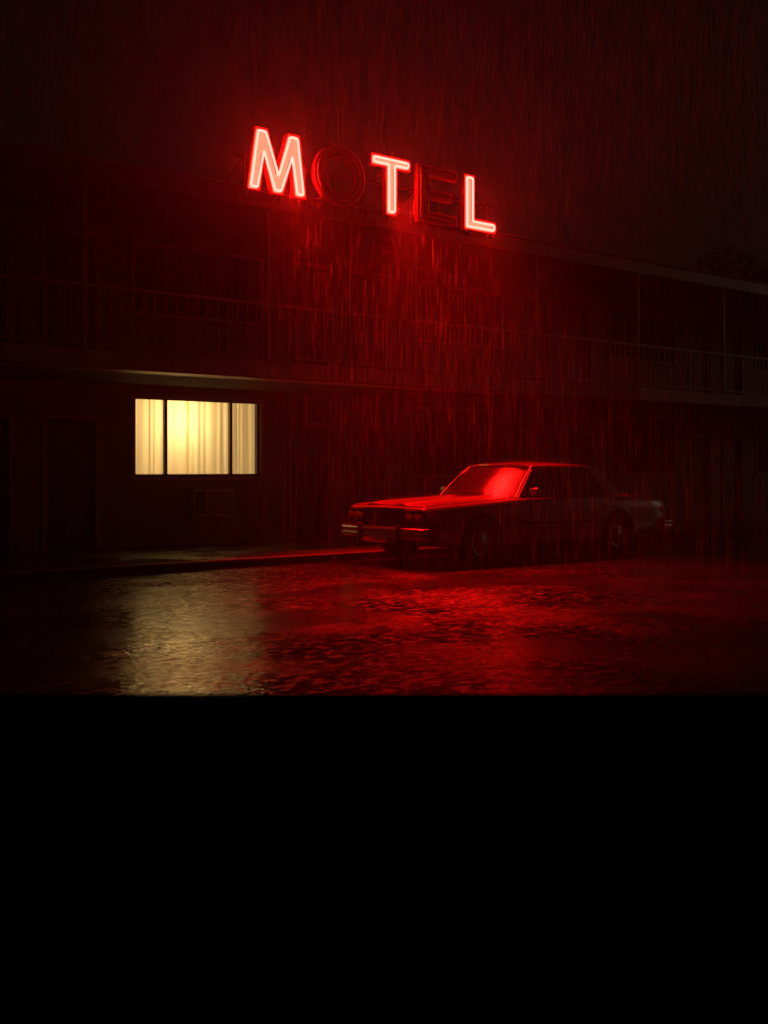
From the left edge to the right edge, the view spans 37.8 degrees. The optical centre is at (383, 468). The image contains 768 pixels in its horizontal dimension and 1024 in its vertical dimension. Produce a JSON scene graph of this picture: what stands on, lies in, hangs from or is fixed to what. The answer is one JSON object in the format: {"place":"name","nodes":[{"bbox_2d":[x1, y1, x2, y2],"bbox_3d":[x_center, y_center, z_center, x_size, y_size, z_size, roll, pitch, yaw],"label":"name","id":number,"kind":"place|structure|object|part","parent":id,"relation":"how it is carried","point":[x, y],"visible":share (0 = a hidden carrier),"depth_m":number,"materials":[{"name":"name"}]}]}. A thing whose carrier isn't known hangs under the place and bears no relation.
{"place":"outdoors","nodes":[
{"label":"outdoors","id":0,"kind":"place"},
{"bbox_2d":[0,140,767,552],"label":"motel building","id":1,"kind":"structure","parent":0,"point":[168,340],"depth_m":19.97,"materials":[{"name":"grey paint"}]},
{"bbox_2d":[0,412,14,552],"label":"door","id":2,"kind":"structure","parent":1,"relation":"in","point":[7,428],"depth_m":16.99,"materials":[{"name":"paint"}]},
{"bbox_2d":[0,219,14,342],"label":"door","id":3,"kind":"structure","parent":1,"relation":"in","point":[7,237],"depth_m":16.99,"materials":[{"name":"paint"}]},
{"bbox_2d":[42,414,100,551],"bbox_3d":[-4.945,0.210,17.631,0.960,2.130,0.159,0,0,-39],"label":"door","id":4,"kind":"structure","parent":1,"relation":"in","point":[70,451],"depth_m":17.66,"materials":[{"name":"paint"}]},
{"bbox_2d":[42,225,100,348],"bbox_3d":[-4.945,-2.697,17.631,0.960,2.130,0.159,0,0,-39],"label":"door","id":5,"kind":"structure","parent":1,"relation":"in","point":[61,257],"depth_m":17.64,"materials":[{"name":"paint"}]},
{"bbox_2d":[129,239,264,326],"bbox_3d":[-3.227,-3.095,19.156,2.810,1.350,0.438,0,0,-39],"label":"window","id":6,"kind":"structure","parent":1,"relation":"in","point":[152,268],"depth_m":19.29,"materials":[{"name":"grey metal"}]},
{"bbox_2d":[129,392,266,480],"bbox_3d":[-3.240,-0.498,19.132,2.660,1.495,0.417,0,0,-39],"label":"window","id":7,"kind":"structure","parent":1,"relation":"in","point":[179,437],"depth_m":19.29,"materials":[{"name":"beige fabric"}]},
{"bbox_2d":[189,489,233,516],"bbox_3d":[-2.935,0.575,19.090,0.800,0.470,0.192,0,0,-39],"label":"air conditioner","id":8,"kind":"object","parent":1,"relation":"attached to","point":[211,502],"visible":1,"depth_m":18.98,"materials":[{"name":"metal"}]},
{"bbox_2d":[288,421,331,539],"bbox_3d":[-1.393,0.210,20.507,0.960,2.130,0.159,0,0,-39],"label":"door","id":9,"kind":"structure","parent":1,"relation":"in","point":[309,451],"depth_m":20.56,"materials":[{"name":"paint"}]},
{"bbox_2d":[288,260,331,365],"bbox_3d":[-1.393,-2.697,20.507,0.960,2.130,0.159,0,0,-39],"label":"door","id":10,"kind":"structure","parent":1,"relation":"in","point":[305,288],"depth_m":20.56,"materials":[{"name":"paint"}]},
{"bbox_2d":[225,126,500,247],"bbox_3d":[-0.350,-4.495,18.499,5.391,1.150,1.137,0,0,-39],"label":"motel sign","id":11,"kind":"object","parent":1,"relation":"on","point":[260,156],"visible":0.98,"depth_m":17.76,"materials":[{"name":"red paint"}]},
{"bbox_2d":[349,423,389,536],"bbox_3d":[-0.313,0.210,21.381,0.960,2.130,0.159,0,0,-39],"label":"door","id":12,"kind":"structure","parent":1,"relation":"in","point":[369,451],"depth_m":21.43,"materials":[{"name":"paint"}]},
{"bbox_2d":[349,269,389,369],"bbox_3d":[-0.313,-2.697,21.381,0.960,2.130,0.159,0,0,-39],"label":"door","id":13,"kind":"structure","parent":1,"relation":"in","point":[367,296],"depth_m":21.44,"materials":[{"name":"paint"}]},
{"bbox_2d":[409,406,502,478],"bbox_3d":[1.406,-0.498,22.906,2.810,1.555,0.438,0,0,-39],"label":"window","id":14,"kind":"structure","parent":1,"relation":"in","point":[434,433],"depth_m":23.08,"materials":[{"name":"grey metal"}]},
{"bbox_2d":[409,278,505,349],"bbox_3d":[1.406,-3.095,22.906,2.810,1.350,0.438,0,0,-39],"label":"window","id":15,"kind":"structure","parent":1,"relation":"in","point":[437,303],"depth_m":23.17,"materials":[{"name":"black glass"}]},
{"bbox_2d":[520,429,550,462],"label":"door","id":16,"kind":"structure","parent":1,"relation":"in","point":[532,448],"depth_m":24.32,"materials":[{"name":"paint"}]},
{"bbox_2d":[520,293,550,381],"bbox_3d":[3.239,-2.697,24.257,0.960,2.130,0.159,0,0,-39],"label":"door","id":17,"kind":"structure","parent":1,"relation":"in","point":[526,307],"depth_m":24.27,"materials":[{"name":"paint"}]},
{"bbox_2d":[564,430,592,465],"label":"door","id":18,"kind":"structure","parent":1,"relation":"in","point":[572,445],"depth_m":25.17,"materials":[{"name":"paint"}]},
{"bbox_2d":[564,299,592,384],"bbox_3d":[4.320,-2.697,25.131,0.960,2.130,0.159,0,0,-39],"label":"door","id":19,"kind":"structure","parent":1,"relation":"in","point":[578,322],"depth_m":25.19,"materials":[{"name":"paint"}]},
{"bbox_2d":[607,415,678,476],"bbox_3d":[6.038,-0.498,26.656,2.810,1.555,0.438,0,0,-39],"label":"window","id":20,"kind":"structure","parent":1,"relation":"in","point":[636,445],"depth_m":26.93,"materials":[{"name":"black glass"}]},
{"bbox_2d":[607,306,678,365],"bbox_3d":[6.038,-3.095,26.656,2.810,1.350,0.438,0,0,-39],"label":"window","id":21,"kind":"structure","parent":1,"relation":"in","point":[621,325],"depth_m":26.85,"materials":[{"name":"black glass"}]},
{"bbox_2d":[689,434,712,520],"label":"door","id":22,"kind":"structure","parent":1,"relation":"in","point":[700,451],"depth_m":28.11,"materials":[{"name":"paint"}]},
{"bbox_2d":[689,317,712,392],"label":"door","id":23,"kind":"structure","parent":1,"relation":"in","point":[700,336],"depth_m":28.11,"materials":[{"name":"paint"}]},
{"bbox_2d":[722,435,744,518],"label":"door","id":24,"kind":"structure","parent":1,"relation":"in","point":[732,451],"depth_m":28.98,"materials":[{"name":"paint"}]},
{"bbox_2d":[725,322,744,394],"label":"door","id":25,"kind":"structure","parent":1,"relation":"in","point":[734,338],"depth_m":29.02,"materials":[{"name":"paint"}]},
{"bbox_2d":[755,422,767,475],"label":"window","id":26,"kind":"structure","parent":1,"relation":"in","point":[762,429],"depth_m":30.18,"materials":[{"name":"black glass"}]},
{"bbox_2d":[756,327,767,374],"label":"window","id":27,"kind":"structure","parent":1,"relation":"in","point":[761,336],"depth_m":30.16,"materials":[{"name":"black glass"}]},
{"bbox_2d":[0,534,767,693],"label":"road","id":28,"kind":"structure","parent":0,"point":[683,616],"depth_m":9.75,"materials":[{"name":"black asphalt"}]},
{"bbox_2d":[0,527,767,582],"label":"kerb","id":29,"kind":"structure","parent":28,"relation":"on","point":[49,574],"depth_m":16.00,"materials":[{"name":"concrete"}]},
{"bbox_2d":[341,442,674,565],"bbox_3d":[2.087,0.505,17.618,5.625,1.750,2.130,0,0,-39],"label":"parked car","id":30,"kind":"object","parent":28,"relation":"on","point":[483,512],"visible":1,"depth_m":16.69,"materials":[{"name":"paint"}]},
{"bbox_3d":[2.366,0.202,16.881,1.060,0.475,0.164,0,0,-39],"label":"side window","id":31,"kind":"part","parent":30,"relation":"part of","materials":[{"name":"black glass"}]},
{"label":"door","id":32,"kind":"part","parent":30,"relation":"part of","materials":[{"name":"paint"}]},
{"bbox_3d":[3.164,0.202,17.527,0.905,0.475,0.164,0,0,-39],"label":"side window","id":33,"kind":"part","parent":30,"relation":"part of","materials":[{"name":"black glass"}]},
{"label":"door","id":34,"kind":"part","parent":30,"relation":"part of","materials":[{"name":"paint"}]},
{"bbox_2d":[0,517,767,571],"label":"sidewalk","id":35,"kind":"structure","parent":0,"point":[57,559],"depth_m":17.31,"materials":[{"name":"concrete"}]},
{"bbox_2d":[0,0,767,275],"label":"sky","id":36,"kind":"structure","parent":0,"point":[638,129],"materials":[{"name":"black"}]},
{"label":"ground","id":37,"kind":"structure","parent":0,"visible":0},
{"bbox_2d":[696,243,767,282],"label":"tree","id":38,"kind":"object","parent":37,"relation":"on","point":[762,276],"visible":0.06,"depth_m":39.77,"materials":[{"name":"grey plant"}]}
]}

